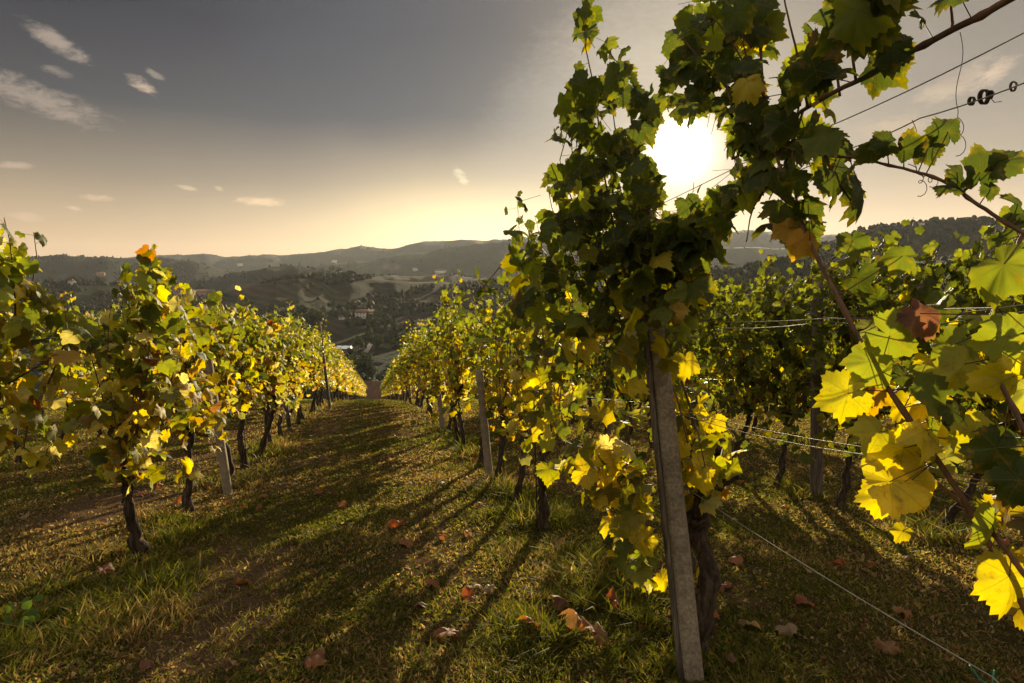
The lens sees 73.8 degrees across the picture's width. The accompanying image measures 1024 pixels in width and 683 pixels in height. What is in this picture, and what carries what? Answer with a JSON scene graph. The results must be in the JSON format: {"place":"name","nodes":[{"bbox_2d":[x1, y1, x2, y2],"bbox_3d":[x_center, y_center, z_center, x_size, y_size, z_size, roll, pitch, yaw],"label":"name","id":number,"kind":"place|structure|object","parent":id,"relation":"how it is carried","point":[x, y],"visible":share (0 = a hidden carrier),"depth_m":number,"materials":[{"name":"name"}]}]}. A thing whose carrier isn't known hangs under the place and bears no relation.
{"place":"outdoors","nodes":[
{"label":"outdoors","id":0,"kind":"place"},
{"bbox_2d":[0,397,1023,682],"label":"ground","id":1,"kind":"structure","parent":0,"point":[310,550],"depth_m":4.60,"materials":[{"name":"plant"}]},
{"bbox_2d":[0,309,44,464],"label":"grapevine","id":2,"kind":"object","parent":1,"relation":"on","point":[7,410],"visible":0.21,"depth_m":8.70,"materials":[{"name":"green plant"}]},
{"bbox_2d":[4,594,42,627],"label":"weed","id":3,"kind":"object","parent":1,"relation":"on","point":[29,612],"visible":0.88,"depth_m":3.36,"materials":[{"name":"green plant"}]},
{"bbox_2d":[0,218,94,472],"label":"grapevine","id":4,"kind":"object","parent":1,"relation":"on","point":[17,265],"visible":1,"depth_m":3.57,"materials":[{"name":"green plant"}]},
{"bbox_2d":[28,314,92,439],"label":"grapevine","id":5,"kind":"object","parent":1,"relation":"on","point":[59,392],"visible":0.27,"depth_m":9.74,"materials":[{"name":"green plant"}]},
{"bbox_2d":[43,291,105,439],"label":"grapevine","id":6,"kind":"object","parent":1,"relation":"on","point":[95,388],"visible":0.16,"depth_m":11.07,"materials":[{"name":"green plant"}]},
{"bbox_2d":[97,562,114,574],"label":"fallen leaf","id":7,"kind":"object","parent":1,"relation":"on","point":[106,569],"visible":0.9,"depth_m":4.31,"materials":[{"name":"plant"}]},
{"bbox_2d":[23,244,234,553],"bbox_3d":[-2.640,0.431,4.827,1.139,2.162,1.849,-1,5,-17],"label":"grapevine","id":8,"kind":"object","parent":1,"relation":"on","point":[131,406],"visible":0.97,"depth_m":4.37,"materials":[{"name":"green plant"}]},
{"bbox_2d":[139,659,154,670],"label":"fallen leaf","id":9,"kind":"object","parent":1,"relation":"on","point":[145,664],"visible":0.99,"depth_m":2.92,"materials":[{"name":"plant"}]},
{"bbox_2d":[119,269,232,512],"bbox_3d":[-2.930,0.462,5.968,0.947,2.183,1.266,-2,5,-21],"label":"grapevine","id":10,"kind":"object","parent":1,"relation":"on","point":[195,367],"visible":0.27,"depth_m":6.03,"materials":[{"name":"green plant"}]},
{"bbox_2d":[174,285,246,481],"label":"grapevine","id":11,"kind":"object","parent":1,"relation":"on","point":[226,358],"visible":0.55,"depth_m":7.37,"materials":[{"name":"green plant"}]},
{"bbox_2d":[196,304,232,494],"bbox_3d":[-2.943,0.660,6.779,0.296,2.056,0.078,0,5,0],"label":"trellis post","id":12,"kind":"object","parent":1,"relation":"on","point":[224,471],"visible":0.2,"depth_m":6.79,"materials":[{"name":"concrete"}]},
{"bbox_2d":[207,294,273,468],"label":"grapevine","id":13,"kind":"object","parent":1,"relation":"on","point":[248,387],"visible":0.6,"depth_m":8.42,"materials":[{"name":"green plant"}]},
{"bbox_2d":[229,285,303,455],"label":"grapevine","id":14,"kind":"object","parent":1,"relation":"on","point":[276,383],"visible":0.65,"depth_m":9.39,"materials":[{"name":"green plant"}]},
{"bbox_2d":[230,300,305,446],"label":"grapevine","id":15,"kind":"object","parent":1,"relation":"on","point":[282,370],"visible":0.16,"depth_m":10.62,"materials":[{"name":"green plant"}]},
{"bbox_2d":[264,313,311,436],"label":"grapevine","id":16,"kind":"object","parent":1,"relation":"on","point":[294,353],"visible":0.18,"depth_m":12.06,"materials":[{"name":"green plant"}]},
{"bbox_2d":[271,305,310,430],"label":"grapevine","id":17,"kind":"object","parent":1,"relation":"on","point":[295,380],"visible":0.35,"depth_m":13.03,"materials":[{"name":"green plant"}]},
{"bbox_2d":[274,301,314,423],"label":"grapevine","id":18,"kind":"object","parent":1,"relation":"on","point":[305,359],"visible":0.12,"depth_m":14.28,"materials":[{"name":"green plant"}]},
{"bbox_2d":[300,326,327,411],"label":"grapevine","id":19,"kind":"object","parent":1,"relation":"on","point":[313,376],"visible":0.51,"depth_m":16.92,"materials":[{"name":"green plant"}]},
{"bbox_2d":[295,323,332,418],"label":"grapevine","id":20,"kind":"object","parent":1,"relation":"on","point":[305,382],"visible":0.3,"depth_m":15.70,"materials":[{"name":"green plant"}]},
{"bbox_2d":[302,647,325,667],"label":"fallen leaf","id":21,"kind":"object","parent":1,"relation":"on","point":[320,651],"visible":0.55,"depth_m":3.02,"materials":[{"name":"plant"}]},
{"bbox_2d":[299,319,329,411],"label":"grapevine","id":22,"kind":"object","parent":1,"relation":"on","point":[320,364],"visible":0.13,"depth_m":18.37,"materials":[{"name":"green plant"}]},
{"bbox_2d":[305,654,326,668],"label":"fallen leaf","id":23,"kind":"object","parent":1,"relation":"on","point":[314,661],"visible":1,"depth_m":2.94,"materials":[{"name":"plant"}]},
{"bbox_2d":[306,319,331,407],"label":"grapevine","id":24,"kind":"object","parent":1,"relation":"on","point":[324,332],"visible":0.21,"depth_m":19.61,"materials":[{"name":"green plant"}]},
{"bbox_2d":[318,322,331,408],"bbox_3d":[-5.167,0.757,18.880,0.327,2.606,0.078,0,5,0],"label":"trellis post","id":25,"kind":"object","parent":1,"relation":"on","point":[326,377],"visible":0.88,"depth_m":18.86,"materials":[{"name":"grey wood"}]},
{"bbox_2d":[315,325,343,406],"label":"grapevine","id":26,"kind":"object","parent":1,"relation":"on","point":[329,379],"visible":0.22,"depth_m":20.80,"materials":[{"name":"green plant"}]},
{"bbox_2d":[324,342,338,401],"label":"grapevine","id":27,"kind":"object","parent":1,"relation":"on","point":[330,363],"visible":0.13,"depth_m":23.49,"materials":[{"name":"yellow plant"}]},
{"bbox_2d":[332,343,345,402],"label":"grapevine","id":28,"kind":"object","parent":1,"relation":"on","point":[337,378],"visible":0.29,"depth_m":27.24,"materials":[{"name":"yellow plant"}]},
{"bbox_2d":[395,343,417,404],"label":"grapevine","id":29,"kind":"object","parent":1,"relation":"on","point":[412,380],"visible":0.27,"depth_m":22.34,"materials":[{"name":"green plant"}]},
{"bbox_2d":[398,343,417,404],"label":"grapevine","id":30,"kind":"object","parent":1,"relation":"on","point":[406,367],"visible":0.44,"depth_m":23.70,"materials":[{"name":"green plant"}]},
{"bbox_2d":[402,322,420,406],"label":"grapevine","id":31,"kind":"object","parent":1,"relation":"on","point":[409,334],"visible":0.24,"depth_m":20.89,"materials":[{"name":"green plant"}]},
{"bbox_2d":[400,337,430,412],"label":"grapevine","id":32,"kind":"object","parent":1,"relation":"on","point":[420,361],"visible":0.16,"depth_m":17.29,"materials":[{"name":"green plant"}]},
{"bbox_2d":[405,319,431,406],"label":"grapevine","id":33,"kind":"object","parent":1,"relation":"on","point":[412,360],"visible":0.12,"depth_m":19.69,"materials":[{"name":"green plant"}]},
{"bbox_2d":[408,319,434,408],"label":"grapevine","id":34,"kind":"object","parent":1,"relation":"on","point":[419,366],"visible":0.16,"depth_m":18.43,"materials":[{"name":"green plant"}]},
{"bbox_2d":[414,316,437,413],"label":"grapevine","id":35,"kind":"object","parent":1,"relation":"on","point":[422,365],"visible":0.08,"depth_m":15.73,"materials":[{"name":"green plant"}]},
{"bbox_2d":[409,310,447,428],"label":"grapevine","id":36,"kind":"object","parent":1,"relation":"on","point":[434,382],"visible":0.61,"depth_m":13.14,"materials":[{"name":"green plant"}]},
{"bbox_2d":[413,327,443,421],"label":"grapevine","id":37,"kind":"object","parent":1,"relation":"on","point":[426,368],"visible":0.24,"depth_m":14.69,"materials":[{"name":"green plant"}]},
{"bbox_2d":[434,365,444,429],"bbox_3d":[-1.384,1.161,13.143,0.209,1.406,0.084,0,5,0],"label":"trellis post","id":38,"kind":"object","parent":1,"relation":"on","point":[441,416],"visible":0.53,"depth_m":13.12,"materials":[{"name":"wood"}]},
{"bbox_2d":[433,627,459,638],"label":"fallen leaf","id":39,"kind":"object","parent":1,"relation":"on","point":[440,631],"visible":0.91,"depth_m":3.26,"materials":[{"name":"plant"}]},
{"bbox_2d":[426,299,478,432],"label":"grapevine","id":40,"kind":"object","parent":1,"relation":"on","point":[441,383],"visible":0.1,"depth_m":12.21,"materials":[{"name":"green plant"}]},
{"bbox_2d":[429,305,477,443],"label":"grapevine","id":41,"kind":"object","parent":1,"relation":"on","point":[446,387],"visible":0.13,"depth_m":10.95,"materials":[{"name":"green plant"}]},
{"bbox_2d":[432,268,475,450],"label":"grapevine","id":42,"kind":"object","parent":1,"relation":"on","point":[455,371],"visible":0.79,"depth_m":9.69,"materials":[{"name":"green plant"}]},
{"bbox_2d":[410,279,500,466],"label":"grapevine","id":43,"kind":"object","parent":1,"relation":"on","point":[470,361],"visible":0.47,"depth_m":8.64,"materials":[{"name":"green plant"}]},
{"bbox_2d":[461,585,474,600],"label":"fallen leaf","id":44,"kind":"object","parent":1,"relation":"on","point":[467,592],"visible":0.98,"depth_m":3.77,"materials":[{"name":"plant"}]},
{"bbox_2d":[476,370,493,478],"bbox_3d":[-0.297,1.016,7.662,0.207,1.406,0.085,0,5,0],"label":"trellis post","id":45,"kind":"object","parent":1,"relation":"on","point":[488,467],"visible":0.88,"depth_m":7.62,"materials":[{"name":"concrete"}]},
{"bbox_2d":[459,246,526,480],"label":"grapevine","id":46,"kind":"object","parent":1,"relation":"on","point":[494,388],"visible":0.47,"depth_m":7.36,"materials":[{"name":"green plant"}]},
{"bbox_2d":[263,399,780,402],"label":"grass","id":47,"kind":"structure","parent":1,"relation":"on","point":[366,400],"depth_m":35.39,"materials":[{"name":"plant"}]},
{"bbox_2d":[472,240,576,502],"bbox_3d":[0.125,0.278,6.206,0.735,2.604,1.439,-2,5,-18],"label":"grapevine","id":48,"kind":"object","parent":1,"relation":"on","point":[516,392],"visible":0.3,"depth_m":6.31,"materials":[{"name":"green plant"}]},
{"bbox_2d":[455,190,605,530],"bbox_3d":[0.278,0.177,5.131,0.948,2.675,1.359,-3,6,-32],"label":"grapevine","id":49,"kind":"object","parent":1,"relation":"on","point":[528,421],"visible":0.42,"depth_m":5.08,"materials":[{"name":"green plant"}]},
{"bbox_2d":[532,371,537,531],"bbox_3d":[0.176,0.817,5.186,0.050,1.400,0.027,0,5,0],"label":"vine stake","id":50,"kind":"object","parent":1,"relation":"on","point":[535,475],"visible":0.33,"depth_m":5.20,"materials":[{"name":"metal"}]},
{"bbox_2d":[551,595,568,611],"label":"fallen leaf","id":51,"kind":"object","parent":1,"relation":"on","point":[558,600],"visible":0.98,"depth_m":3.59,"materials":[{"name":"plant"}]},
{"bbox_2d":[557,608,585,631],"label":"fallen leaf","id":52,"kind":"object","parent":1,"relation":"on","point":[576,620],"visible":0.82,"depth_m":3.33,"materials":[{"name":"plant"}]},
{"bbox_2d":[555,337,593,423],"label":"grapevine","id":53,"kind":"object","parent":1,"relation":"on","point":[575,381],"visible":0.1,"depth_m":14.26,"materials":[{"name":"green plant"}]},
{"bbox_2d":[573,336,605,427],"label":"grapevine","id":54,"kind":"object","parent":1,"relation":"on","point":[588,377],"visible":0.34,"depth_m":13.25,"materials":[{"name":"green plant"}]},
{"bbox_2d":[587,622,610,648],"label":"fallen leaf","id":55,"kind":"object","parent":1,"relation":"on","point":[600,632],"visible":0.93,"depth_m":3.11,"materials":[{"name":"plant"}]},
{"bbox_2d":[580,616,603,646],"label":"fallen leaf","id":56,"kind":"object","parent":55,"relation":"on","point":[585,624],"visible":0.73,"depth_m":3.14,"materials":[{"name":"plant"}]},
{"bbox_2d":[589,335,624,433],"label":"grapevine","id":57,"kind":"object","parent":1,"relation":"on","point":[604,379],"visible":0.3,"depth_m":12.24,"materials":[{"name":"green plant"}]},
{"bbox_2d":[605,335,612,433],"bbox_3d":[1.748,0.698,12.302,0.158,2.306,0.091,0,5,0],"label":"trellis post","id":58,"kind":"object","parent":1,"relation":"on","point":[609,427],"visible":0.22,"depth_m":12.29,"materials":[{"name":"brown wood"}]},
{"bbox_2d":[606,587,620,610],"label":"fallen leaf","id":59,"kind":"object","parent":1,"relation":"on","point":[611,594],"visible":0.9,"depth_m":3.53,"materials":[{"name":"plant"}]},
{"bbox_2d":[500,0,743,652],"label":"grapevine","id":60,"kind":"object","parent":1,"relation":"on","point":[688,252],"visible":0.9,"depth_m":2.60,"materials":[{"name":"green plant"}]},
{"bbox_2d":[604,346,640,440],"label":"grapevine","id":61,"kind":"object","parent":1,"relation":"on","point":[625,397],"visible":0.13,"depth_m":11.49,"materials":[{"name":"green plant"}]},
{"bbox_2d":[519,158,745,604],"bbox_3d":[0.650,0.232,3.738,0.898,2.414,1.537,-2,5,-18],"label":"grapevine","id":62,"kind":"object","parent":1,"relation":"on","point":[608,418],"visible":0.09,"depth_m":3.64,"materials":[{"name":"green plant"}]},
{"bbox_2d":[634,373,653,448],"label":"grapevine","id":63,"kind":"object","parent":1,"relation":"on","point":[641,397],"visible":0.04,"depth_m":10.41,"materials":[{"name":"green plant"}]},
{"bbox_2d":[639,209,703,682],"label":"trellis post","id":64,"kind":"object","parent":1,"relation":"on","point":[675,532],"visible":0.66,"depth_m":2.72,"materials":[{"name":"concrete"}]},
{"bbox_2d":[680,409,986,481],"bbox_3d":[0.833,0.266,1.929,0.061,0.128,1.519,-1,5,-11],"label":"trellis wire","id":65,"kind":"object","parent":64,"relation":"attached to","point":[830,442],"visible":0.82,"depth_m":1.92,"materials":[{"name":"metal"}]},
{"bbox_2d":[680,413,991,486],"bbox_3d":[0.843,0.273,1.946,0.067,0.150,1.529,-1,5,-11],"label":"trellis wire","id":66,"kind":"object","parent":64,"relation":"attached to","point":[823,448],"visible":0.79,"depth_m":1.96,"materials":[{"name":"metal"}]},
{"bbox_2d":[651,32,1023,208],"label":"trellis wire","id":67,"kind":"object","parent":64,"relation":"attached to","point":[886,100],"visible":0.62,"depth_m":1.44,"materials":[{"name":"metal"}]},
{"bbox_2d":[691,491,998,682],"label":"trellis wire","id":68,"kind":"object","parent":64,"relation":"attached to","point":[857,597],"visible":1,"depth_m":1.96,"materials":[{"name":"metal"}]},
{"bbox_2d":[699,82,1023,212],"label":"trellis wire","id":69,"kind":"object","parent":64,"relation":"attached to","point":[941,112],"visible":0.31,"depth_m":1.32,"materials":[{"name":"metal"}]},
{"bbox_2d":[967,81,1017,105],"bbox_3d":[0.879,-0.453,1.245,0.033,0.030,0.113,0,5,0],"label":"wire coil","id":70,"kind":"object","parent":69,"relation":"attached to","point":[980,95],"visible":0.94,"depth_m":1.26,"materials":[{"name":"metal"}]},
{"bbox_2d":[699,311,1023,328],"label":"trellis wire","id":71,"kind":"object","parent":64,"relation":"attached to","point":[834,322],"visible":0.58,"depth_m":1.88,"materials":[{"name":"metal"}]},
{"bbox_2d":[700,304,1023,321],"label":"trellis wire","id":72,"kind":"object","parent":64,"relation":"attached to","point":[857,319],"visible":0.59,"depth_m":1.83,"materials":[{"name":"metal"}]},
{"bbox_2d":[682,330,717,404],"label":"grapevine","id":73,"kind":"object","parent":1,"relation":"on","point":[706,375],"visible":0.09,"depth_m":14.77,"materials":[{"name":"green plant"}]},
{"bbox_2d":[678,272,751,419],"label":"grapevine","id":74,"kind":"object","parent":1,"relation":"on","point":[702,383],"visible":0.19,"depth_m":8.99,"materials":[{"name":"green plant"}]},
{"bbox_2d":[692,320,752,422],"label":"grapevine","id":75,"kind":"object","parent":1,"relation":"on","point":[714,382],"visible":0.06,"depth_m":13.94,"materials":[{"name":"green plant"}]},
{"bbox_2d":[728,554,742,564],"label":"fallen leaf","id":76,"kind":"object","parent":1,"relation":"on","point":[737,559],"visible":0.98,"depth_m":4.38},
{"bbox_2d":[696,249,790,460],"bbox_3d":[2.574,0.296,8.060,1.521,2.685,1.006,4,6,42],"label":"grapevine","id":77,"kind":"object","parent":1,"relation":"on","point":[733,390],"visible":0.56,"depth_m":7.98,"materials":[{"name":"green plant"}]},
{"bbox_2d":[726,318,770,430],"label":"grapevine","id":78,"kind":"object","parent":1,"relation":"on","point":[755,420],"visible":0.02,"depth_m":12.86,"materials":[{"name":"green plant"}]},
{"bbox_2d":[738,619,760,629],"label":"fallen leaf","id":79,"kind":"object","parent":1,"relation":"on","point":[742,622],"visible":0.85,"depth_m":3.33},
{"bbox_2d":[701,244,841,487],"bbox_3d":[2.807,0.310,7.047,1.366,2.589,1.115,-4,6,-42],"label":"grapevine","id":80,"kind":"object","parent":1,"relation":"on","point":[788,361],"visible":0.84,"depth_m":7.00,"materials":[{"name":"green plant"}]},
{"bbox_2d":[774,622,799,636],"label":"fallen leaf","id":81,"kind":"object","parent":1,"relation":"on","point":[790,628],"visible":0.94,"depth_m":3.24,"materials":[{"name":"plant"}]},
{"bbox_2d":[796,593,814,606],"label":"fallen leaf","id":82,"kind":"object","parent":1,"relation":"on","point":[801,599],"visible":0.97,"depth_m":3.66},
{"bbox_2d":[810,275,823,498],"bbox_3d":[2.916,0.519,6.516,0.161,2.306,0.092,0,5,0],"label":"trellis post","id":83,"kind":"object","parent":1,"relation":"on","point":[816,475],"visible":0.46,"depth_m":6.52,"materials":[{"name":"grey wood"}]},
{"bbox_2d":[617,0,1023,630],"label":"grapevine","id":84,"kind":"object","parent":1,"relation":"on","point":[727,40],"visible":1,"depth_m":1.37,"materials":[{"name":"green plant"}]},
{"bbox_2d":[757,217,924,506],"bbox_3d":[3.006,0.258,6.060,1.346,2.619,1.098,-4,6,-42],"label":"grapevine","id":85,"kind":"object","parent":1,"relation":"on","point":[842,350],"visible":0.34,"depth_m":6.07,"materials":[{"name":"green plant"}]},
{"bbox_2d":[874,640,900,654],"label":"fallen leaf","id":86,"kind":"object","parent":1,"relation":"on","point":[886,646],"visible":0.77,"depth_m":3.06,"materials":[{"name":"plant"}]},
{"bbox_2d":[854,274,950,426],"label":"grapevine","id":87,"kind":"object","parent":1,"relation":"on","point":[946,289],"visible":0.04,"depth_m":9.14,"materials":[{"name":"green plant"}]},
{"bbox_2d":[895,607,911,618],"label":"fallen leaf","id":88,"kind":"object","parent":1,"relation":"on","point":[899,610],"visible":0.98,"depth_m":3.53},
{"bbox_2d":[862,228,1023,533],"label":"grapevine","id":89,"kind":"object","parent":1,"relation":"on","point":[928,275],"visible":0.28,"depth_m":4.92,"materials":[{"name":"green plant"}]},
{"bbox_2d":[911,296,1016,466],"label":"grapevine","id":90,"kind":"object","parent":1,"relation":"on","point":[962,400],"visible":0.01,"depth_m":8.31,"materials":[{"name":"green plant"}]},
{"bbox_2d":[969,206,1023,313],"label":"grapevine","id":91,"kind":"object","parent":1,"relation":"on","point":[1003,237],"visible":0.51,"depth_m":4.19,"materials":[{"name":"green plant"}]},
{"bbox_2d":[0,0,1023,257],"label":"sky","id":92,"kind":"structure","parent":0,"point":[224,128],"materials":[{"name":"grey"}]},
{"bbox_2d":[13,219,1017,399],"bbox_3d":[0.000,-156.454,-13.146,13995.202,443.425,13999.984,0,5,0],"label":"hills","id":93,"kind":"structure","parent":0,"point":[280,293],"depth_m":1795.27,"materials":[{"name":"plant"}]},
{"bbox_2d":[176,289,215,296],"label":"farmhouse","id":94,"kind":"object","parent":93,"relation":"on","point":[201,292],"visible":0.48,"depth_m":1514.12,"materials":[{"name":"brick"}]},
{"bbox_2d":[291,305,326,329],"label":"broadleaf tree","id":95,"kind":"object","parent":93,"relation":"on","point":[309,317],"visible":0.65,"depth_m":638.58,"materials":[{"name":"green plant"}]},
{"bbox_2d":[351,335,364,351],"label":"broadleaf tree","id":96,"kind":"object","parent":93,"relation":"on","point":[357,340],"visible":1,"depth_m":580.51,"materials":[{"name":"green plant"}]},
{"bbox_2d":[347,352,377,375],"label":"broadleaf tree","id":97,"kind":"object","parent":93,"relation":"on","point":[361,362],"visible":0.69,"depth_m":437.88,"materials":[{"name":"green plant"}]},
{"bbox_2d":[354,309,374,318],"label":"farmhouse","id":98,"kind":"object","parent":93,"relation":"on","point":[361,313],"visible":0.57,"depth_m":779.50,"materials":[{"name":"paint"}]},
{"bbox_2d":[363,316,372,339],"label":"conifer tree","id":99,"kind":"object","parent":93,"relation":"on","point":[368,334],"visible":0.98,"depth_m":645.66,"materials":[{"name":"green plant"}]},
{"bbox_2d":[365,358,374,378],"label":"poplar tree","id":100,"kind":"object","parent":93,"relation":"on","point":[369,371],"visible":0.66,"depth_m":426.12,"materials":[{"name":"green plant"}]},
{"bbox_2d":[368,334,383,351],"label":"broadleaf tree","id":101,"kind":"object","parent":93,"relation":"on","point":[376,340],"visible":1,"depth_m":578.69,"materials":[{"name":"green plant"}]},
{"bbox_2d":[389,317,398,340],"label":"conifer tree","id":102,"kind":"object","parent":93,"relation":"on","point":[394,330],"visible":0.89,"depth_m":631.35,"materials":[{"name":"green plant"}]},
{"bbox_2d":[389,335,406,350],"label":"broadleaf tree","id":103,"kind":"object","parent":93,"relation":"on","point":[395,345],"visible":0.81,"depth_m":559.48,"materials":[{"name":"green plant"}]},
{"bbox_2d":[363,381,443,398],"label":"barn","id":104,"kind":"structure","parent":93,"relation":"on","point":[373,390],"depth_m":126.93,"materials":[{"name":"wood"}]},
{"bbox_2d":[402,319,416,331],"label":"broadleaf tree","id":105,"kind":"object","parent":93,"relation":"on","point":[411,322],"visible":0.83,"depth_m":670.08,"materials":[{"name":"green plant"}]},
{"bbox_2d":[0,215,1018,399],"bbox_3d":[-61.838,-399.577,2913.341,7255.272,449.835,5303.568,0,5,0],"label":"woods","id":106,"kind":"object","parent":93,"relation":"on","point":[382,303],"visible":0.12,"depth_m":978.97,"materials":[{"name":"green plant"}]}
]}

